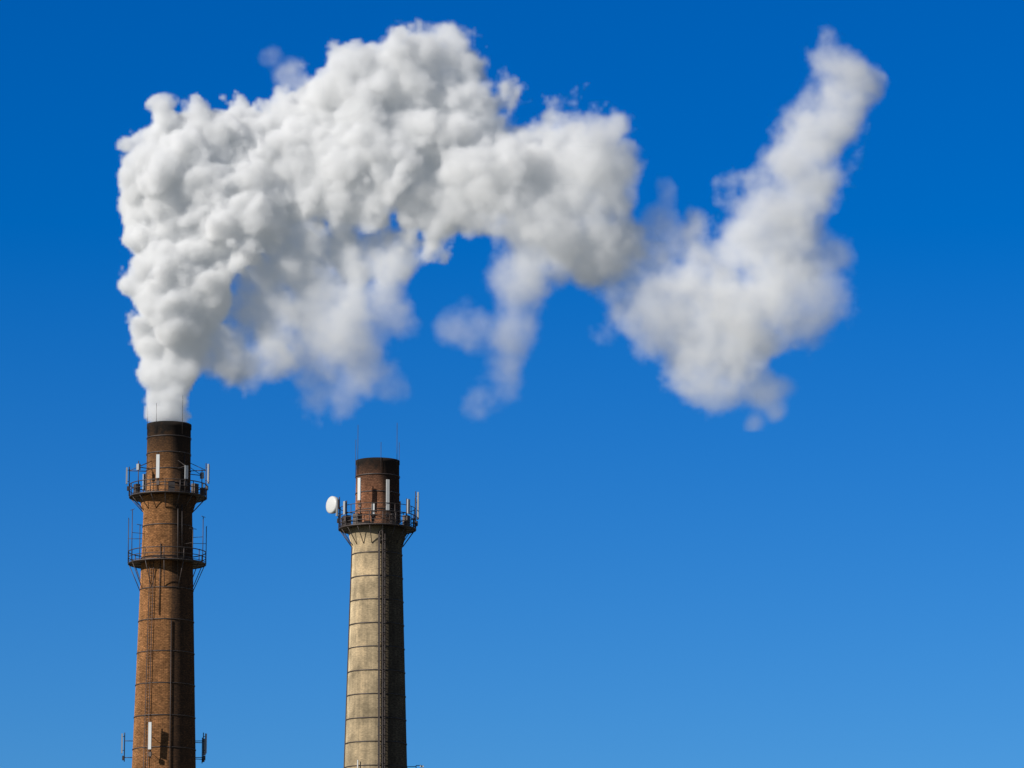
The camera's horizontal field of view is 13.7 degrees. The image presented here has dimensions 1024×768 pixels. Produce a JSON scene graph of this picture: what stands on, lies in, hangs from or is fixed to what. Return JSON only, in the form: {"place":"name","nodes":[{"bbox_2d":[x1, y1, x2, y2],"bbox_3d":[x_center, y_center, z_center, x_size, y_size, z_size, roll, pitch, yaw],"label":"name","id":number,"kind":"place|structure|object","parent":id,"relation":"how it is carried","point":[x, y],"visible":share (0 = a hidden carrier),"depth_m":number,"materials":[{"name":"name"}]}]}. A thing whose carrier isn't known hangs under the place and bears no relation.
{"place":"outdoors","nodes":[
{"label":"outdoors","id":0,"kind":"place"},
{"bbox_2d":[132,421,195,767],"bbox_3d":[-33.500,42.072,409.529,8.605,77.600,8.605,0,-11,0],"label":"chimney","id":1,"kind":"object","parent":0,"point":[176,602],"visible":0.97,"depth_m":411.23,"materials":[{"name":"brick"}]},
{"bbox_2d":[132,434,195,750],"bbox_3d":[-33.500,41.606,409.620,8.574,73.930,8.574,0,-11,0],"label":"chimney bands","id":2,"kind":"object","parent":1,"relation":"attached to","point":[166,586],"visible":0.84,"depth_m":411.41,"materials":[{"name":"black metal"}]},
{"bbox_2d":[121,398,209,767],"bbox_3d":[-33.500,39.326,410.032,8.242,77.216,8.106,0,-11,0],"label":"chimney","id":3,"kind":"object","parent":1,"relation":"attached to","point":[137,494],"visible":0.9,"depth_m":412.48,"materials":[{"name":"black metal"}]},
{"bbox_2d":[345,457,406,767],"bbox_3d":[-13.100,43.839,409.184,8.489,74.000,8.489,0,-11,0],"label":"chimney","id":4,"kind":"object","parent":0,"point":[363,681],"visible":0.91,"depth_m":411.05,"materials":[{"name":"concrete"}]},
{"bbox_2d":[326,453,423,767],"bbox_3d":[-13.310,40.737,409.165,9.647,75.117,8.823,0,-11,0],"label":"chimney gallery ladder","id":5,"kind":"object","parent":4,"relation":"attached to","point":[345,524],"visible":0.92,"depth_m":411.81,"materials":[{"name":"black metal"}]},
{"bbox_2d":[344,473,407,767],"bbox_3d":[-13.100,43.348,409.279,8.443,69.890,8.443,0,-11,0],"label":"chimney bands","id":6,"kind":"object","parent":4,"relation":"attached to","point":[376,622],"visible":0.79,"depth_m":410.94,"materials":[{"name":"black metal"}]},
{"bbox_2d":[0,0,1023,767],"label":"sky","id":7,"kind":"structure","parent":0,"point":[687,336],"materials":[{"name":"blue"}]}
]}

